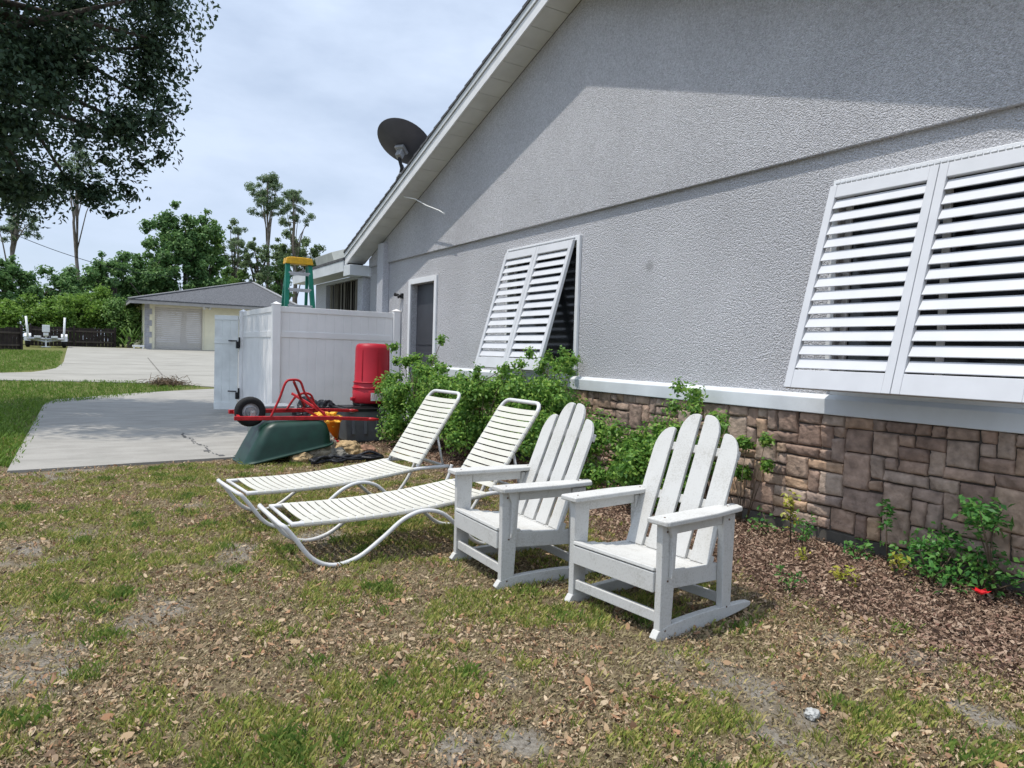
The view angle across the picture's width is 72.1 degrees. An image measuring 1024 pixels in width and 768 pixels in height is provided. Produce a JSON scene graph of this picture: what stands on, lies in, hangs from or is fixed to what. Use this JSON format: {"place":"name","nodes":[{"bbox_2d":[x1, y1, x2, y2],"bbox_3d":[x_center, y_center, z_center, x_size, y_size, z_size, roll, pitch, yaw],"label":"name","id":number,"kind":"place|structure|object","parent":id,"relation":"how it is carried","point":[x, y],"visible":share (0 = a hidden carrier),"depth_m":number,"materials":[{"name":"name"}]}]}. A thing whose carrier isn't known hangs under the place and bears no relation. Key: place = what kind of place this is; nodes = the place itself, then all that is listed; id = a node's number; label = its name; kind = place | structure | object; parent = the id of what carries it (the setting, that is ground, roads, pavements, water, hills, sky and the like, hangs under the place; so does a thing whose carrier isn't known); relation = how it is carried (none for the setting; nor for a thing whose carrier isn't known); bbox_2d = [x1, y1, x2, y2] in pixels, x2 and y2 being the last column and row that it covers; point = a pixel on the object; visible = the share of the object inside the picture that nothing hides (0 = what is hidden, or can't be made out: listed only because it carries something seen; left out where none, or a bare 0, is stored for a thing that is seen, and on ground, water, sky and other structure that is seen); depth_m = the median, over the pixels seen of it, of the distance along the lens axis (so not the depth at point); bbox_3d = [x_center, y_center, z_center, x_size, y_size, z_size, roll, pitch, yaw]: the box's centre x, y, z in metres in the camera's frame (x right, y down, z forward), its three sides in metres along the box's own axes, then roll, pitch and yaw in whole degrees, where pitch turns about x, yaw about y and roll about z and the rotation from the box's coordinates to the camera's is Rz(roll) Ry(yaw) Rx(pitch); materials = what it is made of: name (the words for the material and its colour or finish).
{"place":"outdoors","nodes":[
{"label":"outdoors","id":0,"kind":"place"},
{"bbox_2d":[0,227,197,278],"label":"power line","id":1,"kind":"object","parent":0,"point":[89,261],"visible":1,"depth_m":42.76,"materials":[{"name":"black plastic"}]},
{"bbox_2d":[0,348,199,467],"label":"lawn","id":2,"kind":"structure","parent":0,"point":[7,428],"depth_m":17.20,"materials":[{"name":"green plant"}]},
{"bbox_2d":[0,346,238,387],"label":"driveway","id":3,"kind":"structure","parent":0,"point":[97,364],"depth_m":25.73,"materials":[{"name":"concrete"}]},
{"bbox_2d":[26,358,203,374],"bbox_3d":[-11.394,-0.703,28.097,14.000,0.401,8.201,0,3,-32],"label":"driveway joint","id":4,"kind":"object","parent":3,"relation":"on","point":[132,374],"visible":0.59,"depth_m":25.31,"materials":[{"name":"grey concrete"}]},
{"bbox_2d":[132,345,143,348],"bbox_3d":[-19.570,-1.933,36.866,0.550,0.205,0.250,0,3,-32],"label":"bench","id":5,"kind":"object","parent":3,"relation":"on","point":[134,346],"visible":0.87,"depth_m":36.73,"materials":[{"name":"white paint"}]},
{"bbox_2d":[7,389,247,472],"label":"patio","id":6,"kind":"structure","parent":0,"point":[146,428],"depth_m":10.26,"materials":[{"name":"concrete"}]},
{"bbox_2d":[181,433,224,455],"bbox_3d":[-4.185,0.786,9.334,0.143,0.001,2.472,0,3,-35],"label":"patio crack","id":7,"kind":"object","parent":6,"relation":"on","point":[201,444],"visible":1,"depth_m":8.98,"materials":[{"name":"grey concrete"}]},
{"bbox_2d":[0,0,526,342],"label":"sky","id":8,"kind":"structure","parent":0,"point":[301,91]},
{"bbox_2d":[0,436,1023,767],"bbox_3d":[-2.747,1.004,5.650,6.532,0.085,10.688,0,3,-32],"label":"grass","id":9,"kind":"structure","parent":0,"point":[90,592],"depth_m":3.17,"materials":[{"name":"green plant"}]},
{"bbox_2d":[0,340,1023,767],"bbox_3d":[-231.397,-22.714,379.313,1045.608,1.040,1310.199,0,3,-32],"label":"ground","id":10,"kind":"structure","parent":0,"point":[524,746],"depth_m":3.17,"materials":[{"name":"soil"}]},
{"bbox_2d":[0,325,22,349],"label":"board fence","id":11,"kind":"object","parent":10,"relation":"on","point":[11,338],"visible":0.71,"depth_m":31.05,"materials":[{"name":"brown wood"}]},
{"bbox_2d":[0,298,26,339],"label":"hedge bush","id":12,"kind":"object","parent":10,"relation":"on","point":[10,316],"visible":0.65,"depth_m":35.39,"materials":[{"name":"green plant"}]},
{"bbox_2d":[0,199,43,281],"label":"pine tree","id":13,"kind":"object","parent":10,"relation":"on","point":[10,227],"visible":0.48,"depth_m":39.75,"materials":[{"name":"green plant"}]},
{"bbox_2d":[0,254,47,316],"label":"broadleaf tree","id":14,"kind":"object","parent":10,"relation":"on","point":[10,271],"visible":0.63,"depth_m":38.01,"materials":[{"name":"green plant"}]},
{"bbox_2d":[24,316,67,347],"bbox_3d":[-23.561,-2.615,35.725,1.800,1.464,4.703,0,3,-32],"label":"trailer","id":15,"kind":"object","parent":10,"relation":"on","point":[28,338],"visible":0.99,"depth_m":33.80,"materials":[{"name":"metal"}]},
{"bbox_2d":[16,292,83,339],"bbox_3d":[-24.442,-3.340,37.255,3.426,3.115,2.484,1,3,-9],"label":"hedge bush","id":16,"kind":"object","parent":10,"relation":"on","point":[41,313],"visible":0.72,"depth_m":37.02,"materials":[{"name":"green plant"}]},
{"bbox_2d":[24,264,96,327],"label":"broadleaf tree","id":17,"kind":"object","parent":10,"relation":"on","point":[66,280],"visible":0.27,"depth_m":43.08,"materials":[{"name":"green plant"}]},
{"bbox_2d":[46,292,87,340],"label":"hedge bush","id":18,"kind":"object","parent":10,"relation":"on","point":[78,315],"visible":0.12,"depth_m":39.08,"materials":[{"name":"green plant"}]},
{"bbox_2d":[29,324,115,346],"bbox_3d":[-22.597,-2.455,36.329,3.838,1.111,0.115,0,3,-41],"label":"board fence","id":19,"kind":"object","parent":10,"relation":"on","point":[92,337],"visible":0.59,"depth_m":36.57,"materials":[{"name":"brown wood"}]},
{"bbox_2d":[53,144,105,279],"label":"pine tree","id":20,"kind":"object","parent":10,"relation":"on","point":[76,212],"visible":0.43,"depth_m":48.76,"materials":[{"name":"green plant"}]},
{"bbox_2d":[58,283,112,337],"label":"hedge bush","id":21,"kind":"object","parent":10,"relation":"on","point":[90,306],"visible":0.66,"depth_m":38.42,"materials":[{"name":"green plant"}]},
{"bbox_2d":[0,0,221,230],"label":"oak tree","id":22,"kind":"object","parent":10,"relation":"on","point":[42,64],"visible":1,"depth_m":12.73,"materials":[{"name":"green plant"}]},
{"bbox_2d":[81,250,154,345],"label":"broadleaf tree","id":23,"kind":"object","parent":10,"relation":"on","point":[97,273],"visible":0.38,"depth_m":45.43,"materials":[{"name":"green plant"}]},
{"bbox_2d":[97,296,141,346],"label":"hedge bush","id":24,"kind":"object","parent":10,"relation":"on","point":[116,314],"visible":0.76,"depth_m":38.55,"materials":[{"name":"green plant"}]},
{"bbox_2d":[112,326,142,347],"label":"palm shrub","id":25,"kind":"object","parent":10,"relation":"on","point":[127,341],"visible":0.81,"depth_m":38.04,"materials":[{"name":"green plant"}]},
{"bbox_2d":[122,242,194,321],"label":"broadleaf tree","id":26,"kind":"object","parent":10,"relation":"on","point":[158,284],"visible":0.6,"depth_m":47.73,"materials":[{"name":"green plant"}]},
{"bbox_2d":[133,374,195,386],"bbox_3d":[-9.907,-0.100,20.194,0.885,0.460,1.634,3,3,34],"label":"brush pile","id":27,"kind":"object","parent":10,"relation":"on","point":[166,382],"visible":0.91,"depth_m":20.09,"materials":[{"name":"brown plant"}]},
{"bbox_2d":[137,200,230,330],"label":"broadleaf tree","id":28,"kind":"object","parent":10,"relation":"on","point":[197,262],"visible":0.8,"depth_m":49.97,"materials":[{"name":"green plant"}]},
{"bbox_2d":[183,208,226,344],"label":"broadleaf tree","id":29,"kind":"object","parent":10,"relation":"on","point":[217,246],"visible":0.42,"depth_m":52.43,"materials":[{"name":"green plant"}]},
{"bbox_2d":[123,281,297,350],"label":"garage","id":30,"kind":"structure","parent":10,"relation":"on","point":[205,305],"depth_m":38.52,"materials":[{"name":"beige paint"}]},
{"bbox_2d":[154,306,201,349],"bbox_3d":[-18.085,-3.022,38.192,2.360,2.306,0.042,0,3,-32],"label":"roller door","id":31,"kind":"structure","parent":30,"relation":"in","point":[169,326],"depth_m":38.18,"materials":[{"name":"white metal"}]},
{"bbox_2d":[213,266,248,284],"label":"broadleaf tree","id":32,"kind":"object","parent":10,"relation":"on","point":[227,271],"visible":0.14,"depth_m":54.95,"materials":[{"name":"green plant"}]},
{"bbox_2d":[211,218,251,278],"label":"broadleaf tree","id":33,"kind":"object","parent":10,"relation":"on","point":[234,222],"visible":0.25,"depth_m":59.44,"materials":[{"name":"green plant"}]},
{"bbox_2d":[226,226,253,278],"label":"pine tree","id":34,"kind":"object","parent":10,"relation":"on","point":[238,241],"visible":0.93,"depth_m":58.99,"materials":[{"name":"green plant"}]},
{"bbox_2d":[238,237,274,290],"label":"broadleaf tree","id":35,"kind":"object","parent":10,"relation":"on","point":[261,274],"visible":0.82,"depth_m":54.94,"materials":[{"name":"green plant"}]},
{"bbox_2d":[244,171,290,286],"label":"pine tree","id":36,"kind":"object","parent":10,"relation":"on","point":[262,196],"visible":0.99,"depth_m":57.01,"materials":[{"name":"green plant"}]},
{"bbox_2d":[265,258,294,299],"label":"broadleaf tree","id":37,"kind":"object","parent":10,"relation":"on","point":[276,286],"visible":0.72,"depth_m":57.85,"materials":[{"name":"green plant"}]},
{"bbox_2d":[278,189,315,302],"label":"pine tree","id":38,"kind":"object","parent":10,"relation":"on","point":[294,197],"visible":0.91,"depth_m":60.37,"materials":[{"name":"green plant"}]},
{"bbox_2d":[281,257,314,307],"bbox_3d":[-4.036,-0.831,13.107,0.755,2.992,1.235,0,3,-32],"label":"step ladder","id":39,"kind":"object","parent":10,"relation":"on","point":[300,261],"visible":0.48,"depth_m":12.88,"materials":[{"name":"metal"}]},
{"bbox_2d":[270,228,325,303],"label":"broadleaf tree","id":40,"kind":"object","parent":10,"relation":"on","point":[282,251],"visible":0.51,"depth_m":64.25,"materials":[{"name":"green plant"}]},
{"bbox_2d":[290,452,312,463],"bbox_3d":[-2.441,0.861,8.166,0.260,0.186,0.214,0,3,-32],"label":"rock","id":41,"kind":"object","parent":10,"relation":"on","point":[303,457],"visible":0.67,"depth_m":8.10,"materials":[{"name":"beige stone"}]},
{"bbox_2d":[228,379,378,465],"bbox_3d":[-2.521,0.417,8.500,1.653,0.985,0.838,0,3,-34],"label":"wheelbarrow","id":42,"kind":"object","parent":10,"relation":"on","point":[271,437],"visible":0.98,"depth_m":8.14,"materials":[{"name":"red paint"}]},
{"bbox_2d":[214,301,400,421],"bbox_3d":[-4.152,-0.326,12.395,4.028,2.125,1.842,3,3,21],"label":"vinyl fence","id":43,"kind":"object","parent":10,"relation":"on","point":[277,344],"visible":0.64,"depth_m":11.97,"materials":[{"name":"white plastic"}]},
{"bbox_2d":[308,446,330,457],"bbox_3d":[-2.342,0.818,8.373,0.421,0.264,0.304,0,3,-32],"label":"rock","id":44,"kind":"object","parent":10,"relation":"on","point":[321,452],"visible":0.27,"depth_m":8.28,"materials":[{"name":"grey stone"}]},
{"bbox_2d":[311,412,342,439],"bbox_3d":[-2.580,0.606,9.759,0.510,0.488,0.521,2,2,-3],"label":"orange tub","id":45,"kind":"object","parent":10,"relation":"on","point":[333,426],"visible":0.42,"depth_m":9.64,"materials":[{"name":"plastic"}]},
{"bbox_2d":[330,433,336,447],"bbox_3d":[-2.302,0.769,8.762,0.266,0.379,0.281,2,2,4],"label":"rock","id":46,"kind":"object","parent":10,"relation":"on","point":[332,438],"visible":0.12,"depth_m":8.72,"materials":[{"name":"grey stone"}]},
{"bbox_2d":[326,447,347,458],"bbox_3d":[-2.119,0.856,8.451,0.354,0.204,0.209,0,3,-32],"label":"rock","id":47,"kind":"object","parent":10,"relation":"on","point":[339,451],"visible":0.47,"depth_m":8.39,"materials":[{"name":"grey stone"}]},
{"bbox_2d":[216,389,460,528],"bbox_3d":[-1.358,0.556,5.790,1.901,1.001,0.653,0,3,-36],"label":"chaise lounge","id":48,"kind":"object","parent":10,"relation":"on","point":[349,480],"visible":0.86,"depth_m":5.88,"materials":[{"name":"beige plastic"}]},
{"bbox_2d":[309,450,383,464],"bbox_3d":[-1.937,0.862,8.304,0.959,0.107,0.216,0,3,-37],"label":"edging strip","id":49,"kind":"object","parent":10,"relation":"on","point":[340,459],"visible":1,"depth_m":8.29,"materials":[{"name":"black plastic"}]},
{"bbox_2d":[335,440,363,454],"bbox_3d":[-2.069,0.822,8.825,0.431,0.243,0.270,0,3,-32],"label":"rock","id":50,"kind":"object","parent":10,"relation":"on","point":[351,447],"visible":0.57,"depth_m":8.76,"materials":[{"name":"beige stone"}]},
{"bbox_2d":[332,405,385,441],"bbox_3d":[-2.232,0.578,10.352,0.680,0.515,0.571,0,3,-32],"label":"storage tote","id":51,"kind":"object","parent":10,"relation":"on","point":[359,431],"visible":0.66,"depth_m":10.15,"materials":[{"name":"grey plastic"}]},
{"bbox_2d":[350,343,389,405],"bbox_3d":[-2.088,-0.142,10.435,0.626,0.920,0.507,0,3,-32],"label":"red bin","id":52,"kind":"object","parent":51,"relation":"on","point":[372,361],"visible":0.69,"depth_m":10.23,"materials":[{"name":"plastic"}]},
{"bbox_2d":[361,444,377,454],"bbox_3d":[-1.875,0.850,9.028,0.306,0.159,0.230,0,3,-32],"label":"rock","id":53,"kind":"object","parent":10,"relation":"on","point":[365,447],"visible":0.52,"depth_m":8.98,"materials":[{"name":"stone"}]},
{"bbox_2d":[257,398,540,567],"bbox_3d":[-0.723,0.616,4.904,1.901,1.001,0.653,0,3,-32],"label":"chaise lounge","id":54,"kind":"object","parent":10,"relation":"on","point":[412,508],"visible":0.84,"depth_m":4.88,"materials":[{"name":"beige plastic"}]},
{"bbox_2d":[372,334,512,447],"bbox_3d":[-0.890,0.140,9.236,1.262,1.622,3.518,0,3,-32],"label":"bush","id":55,"kind":"object","parent":10,"relation":"on","point":[398,400],"visible":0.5,"depth_m":9.63,"materials":[{"name":"green plant"}]},
{"bbox_2d":[416,362,520,462],"bbox_3d":[-0.488,0.353,8.580,1.296,1.279,1.824,0,3,-32],"label":"bush","id":56,"kind":"object","parent":10,"relation":"on","point":[458,430],"visible":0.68,"depth_m":8.30,"materials":[{"name":"green plant"}]},
{"bbox_2d":[0,450,1023,767],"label":"leaf litter","id":57,"kind":"object","parent":10,"relation":"on","point":[566,738],"visible":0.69,"depth_m":3.10,"materials":[{"name":"brown plant"}]},
{"bbox_2d":[448,402,595,589],"bbox_3d":[0.102,0.641,4.436,0.784,1.042,0.750,0,3,-30],"label":"rocking chair","id":58,"kind":"object","parent":10,"relation":"on","point":[518,520],"visible":0.91,"depth_m":4.36,"materials":[{"name":"white wood"}]},
{"bbox_2d":[562,377,730,512],"bbox_3d":[1.185,0.530,6.345,0.990,1.219,1.780,0,3,-32],"label":"bush","id":59,"kind":"object","parent":10,"relation":"on","point":[629,464],"visible":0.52,"depth_m":6.28,"materials":[{"name":"green plant"}]},
{"bbox_2d":[561,414,749,642],"bbox_3d":[0.798,0.694,3.795,0.784,1.042,0.750,0,3,-38],"label":"rocking chair","id":60,"kind":"object","parent":10,"relation":"on","point":[662,561],"visible":1,"depth_m":3.74,"materials":[{"name":"white wood"}]},
{"bbox_2d":[292,0,1023,596],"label":"house","id":61,"kind":"structure","parent":10,"relation":"on","point":[794,228],"depth_m":5.82,"materials":[{"name":"grey paint"}]},
{"bbox_2d":[330,279,357,310],"bbox_3d":[-3.671,-1.059,15.496,0.109,2.350,2.400,0,3,-32],"label":"window","id":62,"kind":"structure","parent":61,"relation":"in","point":[343,296],"depth_m":15.50,"materials":[{"name":"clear glass"}]},
{"bbox_2d":[394,293,403,298],"bbox_3d":[-2.002,-1.556,12.388,0.124,0.112,0.190,0,3,-32],"label":"wall light","id":63,"kind":"object","parent":61,"relation":"attached to","point":[401,296],"visible":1,"depth_m":12.34,"materials":[{"name":"black plastic"}]},
{"bbox_2d":[377,118,426,178],"bbox_3d":[-1.762,-3.837,11.550,0.835,0.968,0.912,0,3,-32],"label":"satellite dish","id":64,"kind":"object","parent":61,"relation":"attached to","point":[401,140],"visible":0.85,"depth_m":11.39,"materials":[{"name":"metal"}]},
{"bbox_2d":[406,275,437,416],"bbox_3d":[-1.450,-0.581,11.707,0.170,2.360,1.110,0,3,-32],"label":"door frame","id":65,"kind":"structure","parent":61,"relation":"in","point":[426,328],"depth_m":11.77,"materials":[{"name":"white paint"}]},
{"bbox_2d":[403,196,444,213],"bbox_3d":[-1.490,-2.872,11.162,0.055,0.597,1.670,0,3,-37],"label":"cable","id":66,"kind":"object","parent":61,"relation":"hanging from","point":[424,204],"visible":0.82,"depth_m":11.01,"materials":[{"name":"white plastic"}]},
{"bbox_2d":[504,235,581,375],"bbox_3d":[0.382,-0.929,8.685,0.135,1.600,1.590,0,3,-32],"label":"window","id":67,"kind":"structure","parent":61,"relation":"in","point":[565,327],"depth_m":8.40,"materials":[{"name":"white paint"}]},
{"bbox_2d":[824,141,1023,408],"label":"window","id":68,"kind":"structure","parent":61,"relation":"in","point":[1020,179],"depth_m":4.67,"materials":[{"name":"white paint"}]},
{"bbox_2d":[357,439,1023,710],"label":"mulch","id":69,"kind":"object","parent":10,"relation":"on","point":[1002,628],"visible":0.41,"depth_m":4.08,"materials":[{"name":"brown plant"}]},
{"bbox_2d":[495,345,599,477],"bbox_3d":[0.377,0.320,7.569,1.000,1.482,1.337,0,3,-32],"label":"bush","id":70,"kind":"object","parent":69,"relation":"on","point":[544,391],"visible":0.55,"depth_m":7.40,"materials":[{"name":"green plant"}]},
{"bbox_2d":[780,489,801,542],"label":"young plant","id":71,"kind":"object","parent":69,"relation":"on","point":[791,502],"visible":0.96,"depth_m":5.22,"materials":[{"name":"yellow plant"}]},
{"bbox_2d":[793,518,816,549],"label":"young plant","id":72,"kind":"object","parent":69,"relation":"on","point":[807,531],"visible":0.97,"depth_m":5.02,"materials":[{"name":"green plant"}]},
{"bbox_2d":[876,499,897,565],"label":"young plant","id":73,"kind":"object","parent":69,"relation":"on","point":[887,522],"visible":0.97,"depth_m":4.71,"materials":[{"name":"green plant"}]},
{"bbox_2d":[888,549,910,579],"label":"young plant","id":74,"kind":"object","parent":69,"relation":"on","point":[898,556],"visible":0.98,"depth_m":4.39,"materials":[{"name":"yellow plant"}]},
{"bbox_2d":[920,521,966,571],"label":"young plant","id":75,"kind":"object","parent":69,"relation":"on","point":[946,542],"visible":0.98,"depth_m":4.41,"materials":[{"name":"green plant"}]},
{"bbox_2d":[973,587,990,598],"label":"flower","id":76,"kind":"object","parent":69,"relation":"on","point":[981,591],"visible":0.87,"depth_m":4.06,"materials":[{"name":"red plant"}]},
{"bbox_2d":[951,494,1015,599],"bbox_3d":[2.751,0.954,4.146,0.519,0.652,0.324,0,3,-32],"label":"young plant","id":77,"kind":"object","parent":69,"relation":"on","point":[980,519],"visible":0.96,"depth_m":4.11,"materials":[{"name":"green plant"}]},
{"bbox_2d":[717,431,774,523],"bbox_3d":[1.910,0.776,5.754,0.258,0.815,0.477,-2,4,-54],"label":"bush","id":78,"kind":"object","parent":10,"relation":"on","point":[743,472],"visible":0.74,"depth_m":5.73,"materials":[{"name":"green plant"}]},
{"bbox_2d":[744,506,814,536],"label":"young plant","id":79,"kind":"object","parent":10,"relation":"on","point":[762,519],"visible":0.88,"depth_m":5.42,"materials":[{"name":"green plant"}]},
{"bbox_2d":[771,563,806,592],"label":"young plant","id":80,"kind":"object","parent":10,"relation":"on","point":[780,567],"visible":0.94,"depth_m":4.14,"materials":[{"name":"green plant"}]},
{"bbox_2d":[795,546,810,562],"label":"young plant","id":81,"kind":"object","parent":10,"relation":"on","point":[802,556],"visible":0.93,"depth_m":4.73,"materials":[{"name":"yellow plant"}]},
{"bbox_2d":[804,707,820,720],"bbox_3d":[1.150,1.263,2.697,0.068,0.047,0.057,0,3,-32],"label":"pebble","id":82,"kind":"object","parent":10,"relation":"on","point":[812,714],"visible":1,"depth_m":2.68,"materials":[{"name":"white stone"}]},
{"bbox_2d":[829,565,860,586],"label":"young plant","id":83,"kind":"object","parent":10,"relation":"on","point":[841,576],"visible":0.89,"depth_m":4.30,"materials":[{"name":"yellow plant"}]},
{"bbox_2d":[843,538,883,559],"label":"young plant","id":84,"kind":"object","parent":10,"relation":"on","point":[850,543],"visible":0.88,"depth_m":4.87,"materials":[{"name":"green plant"}]},
{"bbox_2d":[899,528,944,572],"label":"young plant","id":85,"kind":"object","parent":10,"relation":"on","point":[920,547],"visible":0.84,"depth_m":4.47,"materials":[{"name":"green plant"}]},
{"bbox_2d":[865,530,981,593],"bbox_3d":[2.675,1.110,4.359,0.732,0.380,0.656,1,3,-18],"label":"young plant","id":86,"kind":"object","parent":10,"relation":"on","point":[945,570],"visible":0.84,"depth_m":4.35,"materials":[{"name":"green plant"}]},
{"bbox_2d":[950,539,1023,597],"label":"young plant","id":87,"kind":"object","parent":10,"relation":"on","point":[978,568],"visible":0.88,"depth_m":4.17,"materials":[{"name":"green plant"}]},
{"bbox_2d":[0,447,1023,767],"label":"dry grass","id":88,"kind":"structure","parent":0,"point":[530,677],"depth_m":3.07,"materials":[{"name":"plant"}]}
]}

